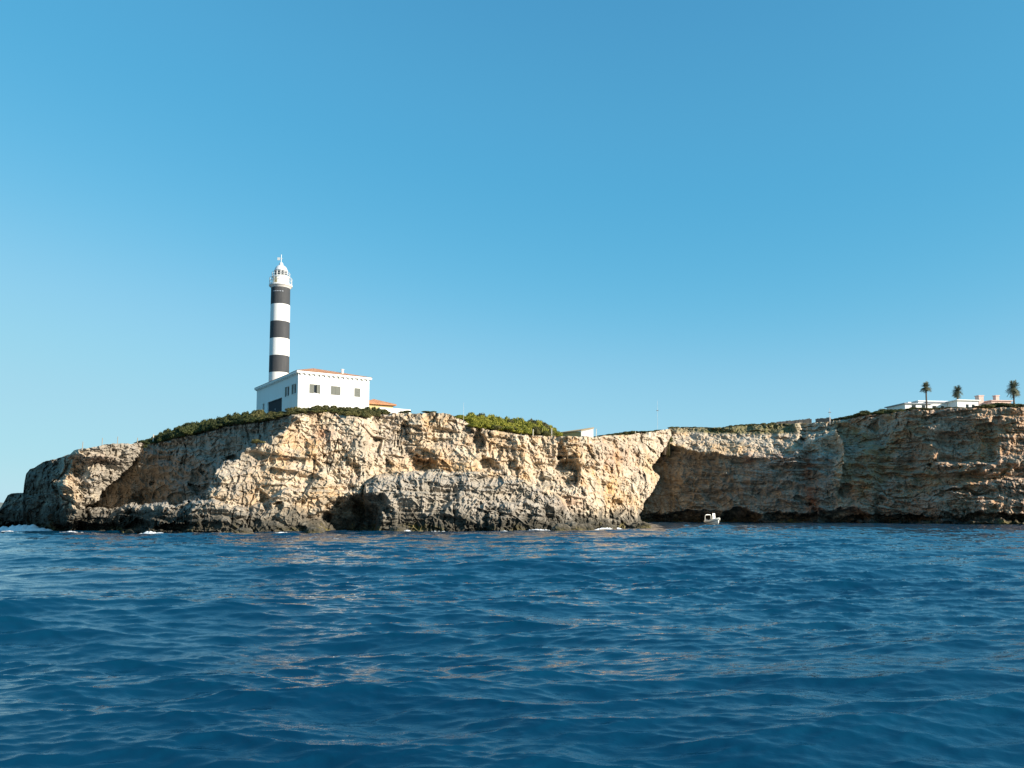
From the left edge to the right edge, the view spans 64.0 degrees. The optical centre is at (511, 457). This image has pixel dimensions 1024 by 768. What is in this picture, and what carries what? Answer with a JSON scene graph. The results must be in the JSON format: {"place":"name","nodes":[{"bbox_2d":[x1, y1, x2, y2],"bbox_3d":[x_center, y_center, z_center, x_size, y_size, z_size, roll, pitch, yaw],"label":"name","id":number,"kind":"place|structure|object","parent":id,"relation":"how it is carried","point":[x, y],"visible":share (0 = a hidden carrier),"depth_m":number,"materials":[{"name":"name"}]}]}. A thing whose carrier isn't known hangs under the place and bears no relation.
{"place":"outdoors","nodes":[
{"label":"outdoors","id":0,"kind":"place"},
{"bbox_2d":[0,521,1023,767],"bbox_3d":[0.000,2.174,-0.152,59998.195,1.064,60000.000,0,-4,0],"label":"sea","id":1,"kind":"structure","parent":0,"point":[778,645],"depth_m":14.41,"materials":[{"name":"liquid"}]},
{"bbox_2d":[0,524,52,530],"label":"surf foam","id":2,"kind":"object","parent":1,"relation":"on","point":[32,527],"visible":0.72,"depth_m":105.25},
{"bbox_2d":[140,531,161,533],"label":"surf foam","id":3,"kind":"object","parent":1,"relation":"on","point":[148,532],"visible":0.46,"depth_m":93.95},
{"bbox_2d":[234,527,253,533],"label":"boulder","id":4,"kind":"object","parent":1,"relation":"in","point":[245,530],"visible":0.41,"depth_m":92.76,"materials":[{"name":"stone"}]},
{"bbox_2d":[305,527,324,533],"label":"boulder","id":5,"kind":"object","parent":1,"relation":"in","point":[313,530],"visible":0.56,"depth_m":94.46,"materials":[{"name":"stone"}]},
{"bbox_2d":[389,526,406,530],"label":"boulder","id":6,"kind":"object","parent":1,"relation":"in","point":[397,528],"visible":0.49,"depth_m":99.48,"materials":[{"name":"stone"}]},
{"bbox_2d":[551,523,570,530],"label":"boulder","id":7,"kind":"object","parent":1,"relation":"in","point":[561,527],"visible":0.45,"depth_m":105.31,"materials":[{"name":"stone"}]},
{"bbox_2d":[565,521,586,529],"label":"boulder","id":8,"kind":"object","parent":1,"relation":"in","point":[575,525],"visible":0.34,"depth_m":107.74,"materials":[{"name":"stone"}]},
{"bbox_2d":[583,523,593,529],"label":"boulder","id":9,"kind":"object","parent":1,"relation":"in","point":[588,526],"visible":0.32,"depth_m":113.06,"materials":[{"name":"stone"}]},
{"bbox_2d":[600,523,616,528],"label":"boulder","id":10,"kind":"object","parent":1,"relation":"in","point":[609,525],"visible":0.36,"depth_m":121.11,"materials":[{"name":"stone"}]},
{"bbox_2d":[628,521,651,527],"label":"boulder","id":11,"kind":"object","parent":1,"relation":"in","point":[639,524],"visible":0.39,"depth_m":129.73,"materials":[{"name":"stone"}]},
{"bbox_2d":[704,513,719,524],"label":"motor boat","id":12,"kind":"object","parent":1,"relation":"on","point":[713,521],"visible":0.96,"depth_m":176.67,"materials":[{"name":"plastic"}]},
{"bbox_2d":[0,407,1023,533],"bbox_3d":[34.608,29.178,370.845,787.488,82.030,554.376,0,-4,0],"label":"cliff","id":13,"kind":"structure","parent":0,"point":[328,471],"depth_m":118.83,"materials":[{"name":"stone"}]},
{"bbox_2d":[170,432,182,442],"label":"shrub","id":14,"kind":"object","parent":13,"relation":"on","point":[174,435],"visible":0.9,"depth_m":116.57,"materials":[{"name":"green plant"}]},
{"bbox_2d":[176,432,185,440],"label":"shrub","id":15,"kind":"object","parent":13,"relation":"on","point":[178,434],"visible":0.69,"depth_m":116.04,"materials":[{"name":"green plant"}]},
{"bbox_2d":[182,430,196,439],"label":"shrub","id":16,"kind":"object","parent":13,"relation":"on","point":[184,432],"visible":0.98,"depth_m":115.20,"materials":[{"name":"green plant"}]},
{"bbox_2d":[201,425,210,435],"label":"shrub","id":17,"kind":"object","parent":13,"relation":"on","point":[206,428],"visible":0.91,"depth_m":113.65,"materials":[{"name":"green plant"}]},
{"bbox_2d":[212,423,219,433],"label":"shrub","id":18,"kind":"object","parent":13,"relation":"on","point":[215,427],"visible":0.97,"depth_m":112.26,"materials":[{"name":"green plant"}]},
{"bbox_2d":[223,418,232,426],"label":"shrub","id":19,"kind":"object","parent":13,"relation":"on","point":[225,420],"visible":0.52,"depth_m":112.00,"materials":[{"name":"green plant"}]},
{"bbox_2d":[229,420,237,429],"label":"shrub","id":20,"kind":"object","parent":13,"relation":"on","point":[231,423],"visible":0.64,"depth_m":110.96,"materials":[{"name":"green plant"}]},
{"bbox_2d":[240,419,251,427],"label":"shrub","id":21,"kind":"object","parent":13,"relation":"on","point":[242,422],"visible":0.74,"depth_m":108.92,"materials":[{"name":"green plant"}]},
{"bbox_2d":[250,417,261,427],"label":"shrub","id":22,"kind":"object","parent":13,"relation":"on","point":[252,419],"visible":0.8,"depth_m":108.42,"materials":[{"name":"green plant"}]},
{"bbox_2d":[250,409,265,416],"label":"shrub","id":23,"kind":"object","parent":13,"relation":"on","point":[260,413],"visible":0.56,"depth_m":109.77,"materials":[{"name":"green plant"}]},
{"bbox_2d":[250,439,265,446],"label":"shrub","id":24,"kind":"object","parent":13,"relation":"on","point":[256,441],"visible":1,"depth_m":102.46,"materials":[{"name":"green plant"}]},
{"bbox_2d":[265,415,278,420],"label":"shrub","id":25,"kind":"object","parent":13,"relation":"on","point":[270,417],"visible":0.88,"depth_m":106.13,"materials":[{"name":"green plant"}]},
{"bbox_2d":[274,414,283,419],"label":"shrub","id":26,"kind":"object","parent":13,"relation":"on","point":[279,416],"visible":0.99,"depth_m":105.57,"materials":[{"name":"green plant"}]},
{"bbox_2d":[294,409,306,413],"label":"shrub","id":27,"kind":"object","parent":13,"relation":"on","point":[300,411],"visible":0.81,"depth_m":105.82,"materials":[{"name":"green plant"}]},
{"bbox_2d":[254,368,371,412],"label":"keepers house","id":28,"kind":"structure","parent":13,"relation":"on","point":[306,388],"depth_m":120.11,"materials":[{"name":"paint"}]},
{"bbox_2d":[269,398,281,412],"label":"door","id":29,"kind":"structure","parent":28,"relation":"in","point":[274,406],"depth_m":124.79,"materials":[{"name":"paint"}]},
{"bbox_2d":[269,255,291,381],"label":"lighthouse tower","id":30,"kind":"structure","parent":28,"relation":"on","point":[280,286],"depth_m":129.29,"materials":[{"name":"white paint"}]},
{"bbox_2d":[285,387,288,396],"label":"window","id":31,"kind":"structure","parent":28,"relation":"in","point":[285,387],"depth_m":120.54,"materials":[{"name":"grey glass"}]},
{"bbox_2d":[292,384,295,394],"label":"window","id":32,"kind":"structure","parent":28,"relation":"in","point":[294,384],"depth_m":118.12,"materials":[{"name":"grey glass"}]},
{"bbox_2d":[310,384,319,393],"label":"window","id":33,"kind":"structure","parent":28,"relation":"in","point":[315,389],"depth_m":118.00,"materials":[{"name":"grey glass"}]},
{"bbox_2d":[330,386,340,395],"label":"window","id":34,"kind":"structure","parent":28,"relation":"in","point":[335,390],"depth_m":119.55,"materials":[{"name":"grey wood"}]},
{"bbox_2d":[354,388,360,397],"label":"window","id":35,"kind":"structure","parent":28,"relation":"in","point":[356,390],"depth_m":121.42,"materials":[{"name":"grey wood"}]},
{"bbox_2d":[344,411,358,416],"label":"shrub","id":36,"kind":"object","parent":13,"relation":"on","point":[351,413],"visible":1,"depth_m":108.83,"materials":[{"name":"green plant"}]},
{"bbox_2d":[359,411,370,418],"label":"shrub","id":37,"kind":"object","parent":13,"relation":"on","point":[367,415],"visible":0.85,"depth_m":110.20,"materials":[{"name":"green plant"}]},
{"bbox_2d":[369,410,380,420],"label":"shrub","id":38,"kind":"object","parent":13,"relation":"on","point":[373,413],"visible":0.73,"depth_m":113.55,"materials":[{"name":"green plant"}]},
{"bbox_2d":[369,399,396,416],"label":"outbuilding","id":39,"kind":"structure","parent":13,"relation":"on","point":[375,403],"depth_m":128.27,"materials":[{"name":"paint"}]},
{"bbox_2d":[378,407,410,412],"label":"boundary wall","id":40,"kind":"structure","parent":13,"relation":"on","point":[393,410],"depth_m":121.04,"materials":[{"name":"white paint"}]},
{"bbox_2d":[398,410,411,413],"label":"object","id":41,"kind":"object","parent":13,"relation":"on","point":[407,411],"visible":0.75,"depth_m":116.67,"materials":[{"name":"white concrete"}]},
{"bbox_2d":[466,417,480,423],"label":"shrub","id":42,"kind":"object","parent":13,"relation":"on","point":[469,420],"visible":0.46,"depth_m":119.80,"materials":[{"name":"green plant"}]},
{"bbox_2d":[467,422,483,431],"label":"shrub","id":43,"kind":"object","parent":13,"relation":"on","point":[476,425],"visible":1,"depth_m":117.24,"materials":[{"name":"green plant"}]},
{"bbox_2d":[477,416,491,422],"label":"shrub","id":44,"kind":"object","parent":13,"relation":"on","point":[481,419],"visible":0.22,"depth_m":121.11,"materials":[{"name":"green plant"}]},
{"bbox_2d":[479,421,491,429],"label":"shrub","id":45,"kind":"object","parent":13,"relation":"on","point":[485,424],"visible":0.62,"depth_m":118.07,"materials":[{"name":"green plant"}]},
{"bbox_2d":[478,423,497,430],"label":"shrub","id":46,"kind":"object","parent":13,"relation":"on","point":[484,427],"visible":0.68,"depth_m":118.29,"materials":[{"name":"green plant"}]},
{"bbox_2d":[489,417,501,422],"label":"shrub","id":47,"kind":"object","parent":13,"relation":"on","point":[494,419],"visible":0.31,"depth_m":122.52,"materials":[{"name":"green plant"}]},
{"bbox_2d":[489,425,502,430],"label":"shrub","id":48,"kind":"object","parent":13,"relation":"on","point":[498,427],"visible":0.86,"depth_m":118.21,"materials":[{"name":"green plant"}]},
{"bbox_2d":[491,420,506,426],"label":"shrub","id":49,"kind":"object","parent":13,"relation":"on","point":[498,423],"visible":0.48,"depth_m":120.81,"materials":[{"name":"green plant"}]},
{"bbox_2d":[498,426,514,432],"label":"shrub","id":50,"kind":"object","parent":13,"relation":"on","point":[508,428],"visible":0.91,"depth_m":119.44,"materials":[{"name":"green plant"}]},
{"bbox_2d":[514,419,521,425],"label":"shrub","id":51,"kind":"object","parent":13,"relation":"on","point":[518,422],"visible":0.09,"depth_m":124.84,"materials":[{"name":"green plant"}]},
{"bbox_2d":[513,427,525,434],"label":"shrub","id":52,"kind":"object","parent":13,"relation":"on","point":[518,430],"visible":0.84,"depth_m":120.42,"materials":[{"name":"green plant"}]},
{"bbox_2d":[513,423,529,434],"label":"shrub","id":53,"kind":"object","parent":13,"relation":"on","point":[517,425],"visible":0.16,"depth_m":122.18,"materials":[{"name":"green plant"}]},
{"bbox_2d":[522,426,533,434],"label":"shrub","id":54,"kind":"object","parent":13,"relation":"on","point":[526,430],"visible":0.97,"depth_m":120.81,"materials":[{"name":"green plant"}]},
{"bbox_2d":[525,421,538,434],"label":"shrub","id":55,"kind":"object","parent":13,"relation":"on","point":[530,425],"visible":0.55,"depth_m":122.91,"materials":[{"name":"green plant"}]},
{"bbox_2d":[530,426,540,435],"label":"shrub","id":56,"kind":"object","parent":13,"relation":"on","point":[536,430],"visible":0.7,"depth_m":122.38,"materials":[{"name":"green plant"}]},
{"bbox_2d":[536,420,542,426],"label":"shrub","id":57,"kind":"object","parent":13,"relation":"on","point":[539,423],"visible":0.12,"depth_m":126.10,"materials":[{"name":"green plant"}]},
{"bbox_2d":[534,424,548,435],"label":"shrub","id":58,"kind":"object","parent":13,"relation":"on","point":[544,428],"visible":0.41,"depth_m":123.61,"materials":[{"name":"green plant"}]},
{"bbox_2d":[562,427,593,436],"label":"shed","id":59,"kind":"structure","parent":13,"relation":"on","point":[588,432],"depth_m":128.65,"materials":[{"name":"paint"}]},
{"bbox_2d":[623,431,634,434],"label":"shrub","id":60,"kind":"object","parent":13,"relation":"on","point":[628,433],"visible":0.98,"depth_m":144.60,"materials":[{"name":"green plant"}]},
{"bbox_2d":[663,437,673,454],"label":"shrub","id":61,"kind":"object","parent":13,"relation":"on","point":[665,449],"visible":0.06,"depth_m":202.16,"materials":[{"name":"green plant"}]},
{"bbox_2d":[776,418,811,423],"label":"stone wall","id":62,"kind":"structure","parent":13,"relation":"on","point":[808,420],"depth_m":245.83,"materials":[{"name":"grey stone"}]},
{"bbox_2d":[815,417,830,422],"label":"stone wall","id":63,"kind":"structure","parent":13,"relation":"on","point":[827,419],"depth_m":240.15,"materials":[{"name":"grey stone"}]},
{"bbox_2d":[853,413,866,418],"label":"shrub","id":64,"kind":"object","parent":13,"relation":"on","point":[860,414],"visible":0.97,"depth_m":230.04,"materials":[{"name":"green plant"}]},
{"bbox_2d":[869,411,884,414],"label":"shrub","id":65,"kind":"object","parent":13,"relation":"on","point":[877,413],"visible":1,"depth_m":226.55,"materials":[{"name":"green plant"}]},
{"bbox_2d":[919,381,932,407],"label":"palm tree","id":66,"kind":"object","parent":13,"relation":"on","point":[926,388],"visible":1,"depth_m":230.61,"materials":[{"name":"green plant"}]},
{"bbox_2d":[884,399,980,408],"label":"white villa","id":67,"kind":"object","parent":13,"relation":"on","point":[951,403],"visible":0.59,"depth_m":238.91,"materials":[{"name":"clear paint"}]},
{"bbox_2d":[952,385,962,398],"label":"palm tree","id":68,"kind":"object","parent":13,"relation":"on","point":[957,393],"visible":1,"depth_m":251.62,"materials":[{"name":"green plant"}]},
{"bbox_2d":[981,404,994,408],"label":"shrub","id":69,"kind":"object","parent":13,"relation":"on","point":[987,406],"visible":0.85,"depth_m":201.92,"materials":[{"name":"green plant"}]},
{"bbox_2d":[974,395,1012,405],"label":"pink villa","id":70,"kind":"object","parent":13,"relation":"on","point":[982,401],"visible":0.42,"depth_m":243.26,"materials":[{"name":"paint"}]},
{"bbox_2d":[1003,403,1016,407],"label":"shrub","id":71,"kind":"object","parent":13,"relation":"on","point":[1007,404],"visible":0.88,"depth_m":200.57,"materials":[{"name":"green plant"}]},
{"bbox_2d":[1005,380,1019,402],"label":"palm tree","id":72,"kind":"object","parent":13,"relation":"on","point":[1013,390],"visible":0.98,"depth_m":237.64,"materials":[{"name":"green plant"}]},
{"bbox_2d":[0,0,1023,502],"label":"sky","id":73,"kind":"structure","parent":0,"point":[566,215],"materials":[{"name":"blue"}]}
]}

